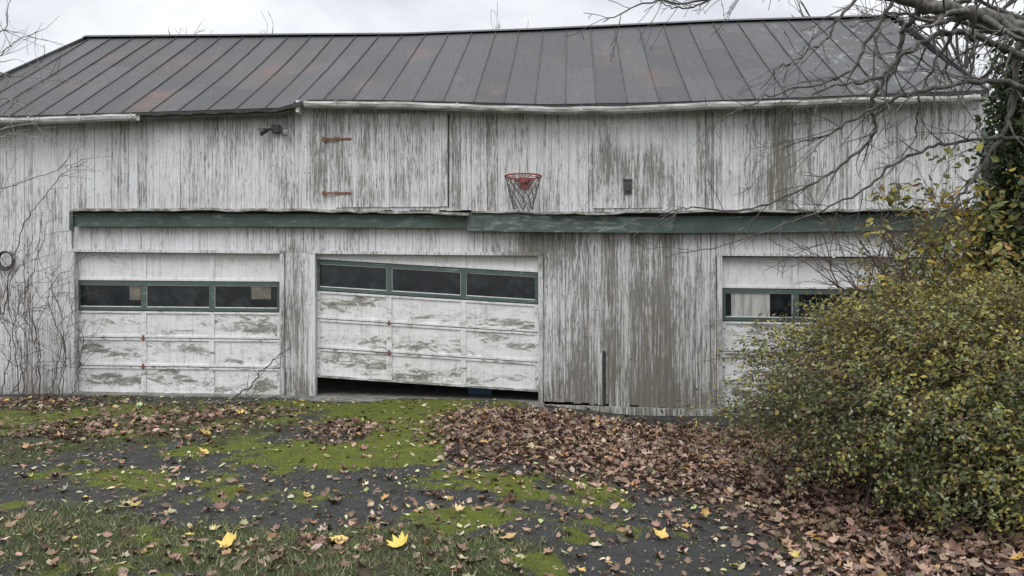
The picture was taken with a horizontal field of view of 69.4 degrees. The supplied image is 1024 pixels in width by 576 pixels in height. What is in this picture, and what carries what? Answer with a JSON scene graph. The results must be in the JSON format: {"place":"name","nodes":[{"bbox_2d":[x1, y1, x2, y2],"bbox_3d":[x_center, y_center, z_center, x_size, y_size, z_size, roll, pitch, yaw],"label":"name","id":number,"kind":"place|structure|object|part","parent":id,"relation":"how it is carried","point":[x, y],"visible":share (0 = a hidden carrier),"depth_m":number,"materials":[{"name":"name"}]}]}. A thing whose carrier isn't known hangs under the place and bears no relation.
{"place":"outdoors","nodes":[
{"label":"outdoors","id":0,"kind":"place"},
{"bbox_2d":[59,377,781,416],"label":"concrete floor","id":1,"kind":"structure","parent":0,"point":[348,390],"depth_m":11.09,"materials":[{"name":"grey concrete"}]},
{"bbox_2d":[383,382,434,385],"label":"stored boxes","id":2,"kind":"object","parent":1,"relation":"on","point":[391,384],"visible":0.18,"depth_m":11.96,"materials":[{"name":"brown wood"}]},
{"bbox_2d":[467,387,493,394],"bbox_3d":[-0.475,1.603,11.390,0.400,0.210,0.340,0,0,5],"label":"storage bin","id":3,"kind":"object","parent":1,"relation":"on","point":[484,391],"visible":0.22,"depth_m":11.24,"materials":[{"name":"blue plastic"}]},
{"bbox_2d":[552,232,559,399],"bbox_3d":[1.660,0.319,10.502,2.426,2.747,0.024,0,0,5],"label":"wall board","id":4,"kind":"object","parent":1,"relation":"on","point":[552,315],"depth_m":10.57,"materials":[{"name":"grey wood"}]},
{"bbox_2d":[543,232,715,408],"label":"wall boards","id":5,"kind":"object","parent":1,"relation":"on","point":[644,319],"depth_m":10.46,"materials":[{"name":"white wood"}]},
{"bbox_2d":[602,350,605,404],"bbox_3d":[1.311,1.270,10.484,0.055,0.779,0.014,0,0,5],"label":"wall split","id":6,"kind":"object","parent":5,"relation":"attached to","point":[603,377],"depth_m":10.48,"materials":[{"name":"grey wood"}]},
{"bbox_2d":[448,114,448,207],"bbox_3d":[-0.908,-1.820,10.588,0.017,1.339,0.008,0,0,5],"label":"loft door gap","id":7,"kind":"object","parent":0,"point":[448,160],"visible":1,"depth_m":10.58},
{"bbox_2d":[0,394,1023,575],"bbox_3d":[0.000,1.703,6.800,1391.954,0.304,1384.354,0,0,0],"label":"ground","id":8,"kind":"structure","parent":0,"point":[638,563],"depth_m":5.71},
{"bbox_2d":[0,0,109,188],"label":"pale sapling","id":9,"kind":"object","parent":8,"relation":"on","point":[10,76],"visible":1,"depth_m":5.50,"materials":[{"name":"grey plant"}]},
{"bbox_2d":[0,156,115,397],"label":"wall vine","id":10,"kind":"object","parent":8,"relation":"on","point":[33,323],"depth_m":10.51,"materials":[{"name":"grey plant"}]},
{"bbox_2d":[161,22,204,33],"bbox_3d":[-10.776,-3.898,25.244,4.906,11.422,4.678,0,0,0],"label":"background tree","id":11,"kind":"object","parent":8,"relation":"on","point":[186,30],"visible":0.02,"depth_m":26.52,"materials":[{"name":"grey plant"}]},
{"bbox_2d":[285,253,308,395],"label":"post between doors","id":12,"kind":"structure","parent":8,"relation":"on","point":[297,309],"depth_m":10.85,"materials":[{"name":"white wood"}]},
{"bbox_2d":[0,396,629,575],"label":"grass","id":13,"kind":"structure","parent":8,"relation":"on","point":[93,521],"depth_m":4.66,"materials":[{"name":"green plant"}]},
{"bbox_2d":[22,409,668,546],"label":"yellow leaves","id":14,"kind":"object","parent":8,"relation":"on","point":[229,539],"visible":0.88,"depth_m":4.67,"materials":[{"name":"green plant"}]},
{"bbox_2d":[188,209,801,318],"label":"back wall","id":15,"kind":"structure","parent":8,"relation":"on","point":[466,211],"depth_m":16.40,"materials":[{"name":"grey wood"}]},
{"bbox_2d":[0,15,988,115],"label":"metal roof","id":16,"kind":"structure","parent":15,"relation":"on","point":[693,60],"depth_m":11.82,"materials":[{"name":"grey metal"}]},
{"bbox_2d":[0,113,139,124],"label":"gutter","id":17,"kind":"object","parent":16,"relation":"attached to","point":[88,118],"visible":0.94,"depth_m":10.70,"materials":[{"name":"white metal"}]},
{"bbox_2d":[1,90,987,117],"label":"eave underside","id":18,"kind":"object","parent":16,"relation":"attached to","point":[291,106],"visible":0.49,"depth_m":10.37,"materials":[{"name":"white wood"}]},
{"bbox_2d":[140,109,289,118],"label":"green fascia","id":19,"kind":"structure","parent":18,"relation":"attached to","point":[215,115],"depth_m":10.70,"materials":[{"name":"paint"}]},
{"bbox_2d":[296,100,303,114],"bbox_3d":[-3.063,-2.606,10.690,0.049,0.172,0.210,0,0,5],"label":"soffit return","id":20,"kind":"object","parent":18,"relation":"attached to","point":[300,110],"visible":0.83,"depth_m":10.64,"materials":[{"name":"white wood"}]},
{"bbox_2d":[303,94,986,114],"bbox_3d":[1.648,-2.516,10.101,9.192,0.247,0.123,0,0,5],"label":"gutter","id":21,"kind":"object","parent":18,"relation":"attached to","point":[574,110],"visible":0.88,"depth_m":10.07,"materials":[{"name":"white metal"}]},
{"bbox_2d":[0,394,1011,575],"bbox_3d":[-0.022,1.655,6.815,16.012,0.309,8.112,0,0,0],"label":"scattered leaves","id":22,"kind":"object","parent":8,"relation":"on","point":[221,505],"visible":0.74,"depth_m":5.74,"materials":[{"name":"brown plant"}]},
{"bbox_2d":[66,249,949,415],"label":"door frames","id":23,"kind":"structure","parent":8,"relation":"on","point":[73,286],"depth_m":10.79,"materials":[{"name":"white wood"}]},
{"bbox_2d":[79,252,279,394],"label":"panels","id":24,"kind":"object","parent":23,"relation":"attached to","point":[197,362],"visible":0.95,"depth_m":11.07,"materials":[{"name":"white paint"}]},
{"bbox_2d":[139,335,144,368],"bbox_3d":[-5.536,0.964,11.082,0.080,0.508,0.039,0,0,5],"label":"latch","id":25,"kind":"object","parent":24,"relation":"attached to","point":[142,338],"visible":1,"depth_m":11.07,"materials":[{"name":"metal"}]},
{"bbox_2d":[81,285,276,307],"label":"window panes","id":26,"kind":"structure","parent":24,"relation":"attached to","point":[183,296],"depth_m":11.09,"materials":[{"name":"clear glass"}]},
{"bbox_3d":[-5.003,0.123,11.090,3.117,0.362,0.006,0,0,5],"label":"window glass","id":27,"kind":"part","parent":26,"relation":"part of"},
{"bbox_2d":[130,285,270,299],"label":"cardboard scraps","id":28,"kind":"object","parent":26,"relation":"attached to","point":[258,292],"visible":1,"depth_m":10.99,"materials":[{"name":"cardboard"}]},
{"bbox_2d":[79,281,279,311],"bbox_3d":[-5.004,0.122,11.081,3.183,0.462,0.040,0,0,5],"label":"window sash","id":29,"kind":"object","parent":24,"relation":"attached to","point":[143,284],"depth_m":11.05,"materials":[{"name":"green paint"}]},
{"bbox_2d":[79,252,279,367],"bbox_3d":[-5.001,0.529,11.113,3.170,2.146,0.015,0,0,5],"label":"skin","id":30,"kind":"object","parent":24,"relation":"attached to","point":[175,311],"visible":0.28,"depth_m":11.11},
{"bbox_2d":[304,227,542,254],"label":"door header boards","id":31,"kind":"object","parent":23,"relation":"attached to","point":[390,239],"depth_m":10.71,"materials":[{"name":"white wood"}]},
{"bbox_2d":[317,254,537,391],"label":"panels","id":32,"kind":"object","parent":23,"relation":"attached to","point":[486,372],"visible":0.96,"depth_m":10.76,"materials":[{"name":"white paint"}]},
{"bbox_2d":[386,320,390,355],"bbox_3d":[-1.796,0.729,10.773,0.080,0.513,0.039,0,0,5],"label":"latch","id":33,"kind":"object","parent":32,"relation":"attached to","point":[388,352],"visible":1,"depth_m":10.77,"materials":[{"name":"metal"}]},
{"bbox_2d":[320,264,534,298],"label":"window panes","id":34,"kind":"structure","parent":32,"relation":"attached to","point":[430,281],"depth_m":10.78,"materials":[{"name":"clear glass"}]},
{"bbox_3d":[-1.247,-0.093,10.779,3.213,0.539,0.006,0,0,5],"label":"window glass","id":35,"kind":"part","parent":34,"relation":"part of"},
{"bbox_2d":[317,260,537,303],"bbox_3d":[-1.248,-0.094,10.770,3.279,0.643,0.040,0,0,5],"label":"window sash","id":36,"kind":"object","parent":32,"relation":"attached to","point":[389,291],"depth_m":10.75,"materials":[{"name":"green paint"}]},
{"bbox_2d":[318,259,537,362],"bbox_3d":[-1.245,0.317,10.802,3.266,2.345,0.015,0,0,5],"label":"skin","id":37,"kind":"object","parent":32,"relation":"attached to","point":[428,297],"visible":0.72,"depth_m":10.79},
{"bbox_2d":[722,257,941,411],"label":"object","id":38,"kind":"object","parent":23,"relation":"attached to","point":[743,272],"visible":0.31,"depth_m":10.39,"materials":[{"name":"white paint"}]},
{"bbox_2d":[722,257,863,381],"bbox_3d":[4.477,0.668,10.355,3.032,2.221,0.015,0,0,5],"label":"skin","id":39,"kind":"object","parent":38,"relation":"attached to","point":[787,289],"visible":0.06,"depth_m":10.41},
{"bbox_2d":[722,289,875,321],"bbox_3d":[4.474,0.253,10.322,3.044,0.483,0.040,0,0,5],"label":"window sash","id":40,"kind":"object","parent":38,"relation":"attached to","point":[794,300],"depth_m":10.37,"materials":[{"name":"wood"}]},
{"bbox_2d":[726,293,905,316],"bbox_3d":[4.475,0.253,10.331,2.978,0.382,0.006,0,0,5],"label":"window","id":41,"kind":"structure","parent":38,"relation":"attached to","point":[779,305],"depth_m":10.38,"materials":[{"name":"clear glass"}]},
{"bbox_3d":[4.475,0.253,10.331,2.978,0.382,0.006,0,0,5],"label":"window glass","id":42,"kind":"part","parent":41,"relation":"part of","materials":[{"name":"black glass"}]},
{"bbox_2d":[0,395,1017,575],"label":"leaf fragments","id":43,"kind":"object","parent":8,"relation":"on","point":[384,490],"visible":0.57,"depth_m":5.82,"materials":[{"name":"brown plant"}]},
{"bbox_2d":[5,401,1018,575],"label":"moss","id":44,"kind":"object","parent":8,"relation":"on","point":[379,467],"visible":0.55,"depth_m":6.24,"materials":[{"name":"green plant"}]},
{"bbox_2d":[0,348,1023,575],"bbox_3d":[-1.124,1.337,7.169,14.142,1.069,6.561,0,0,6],"label":"fallen leaves","id":45,"kind":"object","parent":8,"relation":"on","point":[973,562],"depth_m":6.61,"materials":[{"name":"brown plant"}]},
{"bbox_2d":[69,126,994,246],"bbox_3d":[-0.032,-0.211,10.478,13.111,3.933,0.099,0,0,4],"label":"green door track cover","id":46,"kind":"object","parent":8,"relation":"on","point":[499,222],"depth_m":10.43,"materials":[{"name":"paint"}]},
{"bbox_2d":[79,210,979,228],"bbox_3d":[-0.058,-0.971,10.544,13.006,0.336,0.070,0,0,5],"label":"track box","id":47,"kind":"object","parent":46,"relation":"attached to","point":[712,214],"visible":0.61,"depth_m":10.35,"materials":[{"name":"green wood"}]},
{"bbox_2d":[69,208,980,215],"bbox_3d":[-0.066,-1.093,10.432,12.948,0.159,0.186,0,0,5],"label":"drip ledge","id":48,"kind":"object","parent":47,"relation":"attached to","point":[78,210],"visible":0.87,"depth_m":10.44,"materials":[{"name":"wood"}]},
{"bbox_2d":[302,90,990,212],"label":"boards","id":49,"kind":"object","parent":47,"relation":"on","point":[555,151],"visible":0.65,"depth_m":10.32,"materials":[{"name":"white wood"}]},
{"bbox_2d":[336,112,447,207],"bbox_3d":[-1.739,-1.839,10.650,1.636,1.351,0.028,0,0,5],"label":"loft door","id":50,"kind":"structure","parent":49,"relation":"attached to","point":[391,159],"depth_m":10.64,"materials":[{"name":"white wood"}]},
{"bbox_2d":[322,137,350,194],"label":"strap hinges","id":51,"kind":"object","parent":50,"relation":"attached to","point":[334,139],"visible":1,"depth_m":10.69,"materials":[{"name":"metal"}]},
{"bbox_2d":[504,173,541,210],"bbox_3d":[0.155,-1.319,10.228,0.524,0.506,0.566,0,0,5],"label":"basketball hoop","id":52,"kind":"object","parent":49,"relation":"attached to","point":[524,183],"visible":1,"depth_m":10.16,"materials":[{"name":"red metal"}]},
{"bbox_2d":[471,110,705,208],"bbox_3d":[1.713,-1.910,10.428,9.566,1.621,0.024,0,0,5],"label":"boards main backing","id":53,"kind":"object","parent":49,"relation":"attached to","point":[471,159],"visible":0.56,"depth_m":10.47,"materials":[{"name":"grey wood"}]},
{"bbox_2d":[593,126,662,207],"bbox_3d":[1.628,-1.693,10.381,0.969,1.146,0.023,0,0,5],"label":"patched hatch","id":54,"kind":"object","parent":49,"relation":"attached to","point":[611,158],"visible":1,"depth_m":10.38,"materials":[{"name":"white wood"}]},
{"bbox_2d":[623,179,632,193],"bbox_3d":[1.617,-1.425,10.348,0.140,0.200,0.045,0,0,5],"label":"wall vent plate","id":55,"kind":"object","parent":49,"relation":"attached to","point":[627,186],"depth_m":10.34,"materials":[{"name":"black metal"}]},
{"bbox_2d":[567,0,1023,279],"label":"bare tree","id":56,"kind":"object","parent":8,"relation":"on","point":[992,20],"visible":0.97,"depth_m":6.83,"materials":[{"name":"grey plant"}]},
{"bbox_2d":[952,3,1023,327],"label":"ivy leaves","id":57,"kind":"object","parent":56,"relation":"attached to","point":[1013,150],"visible":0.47,"depth_m":7.52,"materials":[{"name":"green plant"}]},
{"bbox_2d":[657,248,1023,532],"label":"yellow green bush","id":58,"kind":"object","parent":8,"relation":"on","point":[977,332],"visible":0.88,"depth_m":5.83,"materials":[{"name":"green plant"}]},
{"bbox_2d":[789,0,900,16],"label":"background tree","id":59,"kind":"object","parent":8,"relation":"on","point":[800,11],"visible":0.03,"depth_m":19.23,"materials":[{"name":"grey plant"}]},
{"bbox_2d":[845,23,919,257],"bbox_3d":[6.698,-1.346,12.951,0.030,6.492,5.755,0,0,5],"label":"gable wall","id":60,"kind":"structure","parent":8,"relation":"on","point":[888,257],"depth_m":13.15,"materials":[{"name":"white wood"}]},
{"bbox_2d":[716,229,984,256],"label":"door header boards","id":61,"kind":"object","parent":60,"relation":"attached to","point":[761,243],"depth_m":10.28,"materials":[{"name":"white wood"}]},
{"bbox_2d":[811,186,1023,424],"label":"yellow green bush","id":62,"kind":"object","parent":8,"relation":"on","point":[921,245],"visible":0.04,"depth_m":8.35,"materials":[{"name":"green plant"}]},
{"bbox_2d":[837,346,1023,550],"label":"yellow green bush","id":63,"kind":"object","parent":8,"relation":"on","point":[995,500],"visible":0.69,"depth_m":5.20,"materials":[{"name":"green plant"}]},
{"bbox_2d":[839,0,1023,156],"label":"background tree","id":64,"kind":"object","parent":8,"relation":"on","point":[967,62],"visible":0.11,"depth_m":17.72,"materials":[{"name":"grey plant"}]},
{"bbox_2d":[974,37,1023,161],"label":"background tree","id":65,"kind":"object","parent":8,"relation":"on","point":[992,71],"visible":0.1,"depth_m":16.97,"materials":[{"name":"green plant"}]},
{"bbox_3d":[-7.674,-0.477,11.224,2.102,4.237,0.024,0,0,5],"label":"backing of left wall boards","id":66,"kind":"object","parent":8,"relation":"on","visible":0},
{"bbox_2d":[0,123,70,394],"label":"wall boards","id":67,"kind":"object","parent":66,"relation":"attached to","point":[29,195],"depth_m":11.15,"materials":[{"name":"white wood"}]},
{"bbox_2d":[0,251,13,270],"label":"coiled wire","id":68,"kind":"object","parent":67,"relation":"attached to","point":[10,266],"visible":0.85,"depth_m":11.10,"materials":[{"name":"black metal"}]},
{"bbox_2d":[68,209,71,248],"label":"edge boards","id":69,"kind":"object","parent":67,"relation":"attached to","point":[69,240],"visible":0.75,"depth_m":11.09,"materials":[{"name":"white wood"}]},
{"bbox_2d":[0,0,1023,288],"label":"sky","id":70,"kind":"structure","parent":0,"point":[77,19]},
{"bbox_2d":[731,293,769,316],"bbox_3d":[3.360,0.239,10.415,0.533,0.334,0.005,0,0,5],"label":"window curtain","id":71,"kind":"object","parent":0,"point":[744,304],"depth_m":10.41,"materials":[{"name":"beige fabric"}]},
{"bbox_2d":[766,136,1023,350],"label":"climbing vine","id":72,"kind":"object","parent":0,"point":[891,198],"depth_m":7.22,"materials":[{"name":"green plant"}]},
{"bbox_3d":[-4.836,-0.841,11.027,3.578,0.606,0.024,0,0,5],"label":"backing of the left door header boards","id":73,"kind":"object","parent":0,"visible":0},
{"bbox_2d":[72,227,303,252],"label":"door header boards","id":74,"kind":"object","parent":73,"relation":"attached to","point":[288,239],"depth_m":10.98,"materials":[{"name":"white wood"}]},
{"bbox_3d":[-4.839,-1.928,10.997,3.578,1.540,0.024,0,0,5],"label":"left backing of the upper boards","id":75,"kind":"object","parent":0,"visible":0},
{"bbox_2d":[71,107,301,208],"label":"boards","id":76,"kind":"object","parent":75,"relation":"attached to","point":[232,162],"visible":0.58,"depth_m":10.96,"materials":[{"name":"white wood"}]},
{"bbox_2d":[258,125,288,135],"bbox_3d":[-3.459,-2.292,10.738,0.457,0.185,0.197,0,0,5],"label":"security floodlight","id":77,"kind":"object","parent":76,"relation":"attached to","point":[275,129],"visible":1,"depth_m":10.71,"materials":[{"name":"black metal"}]}
]}

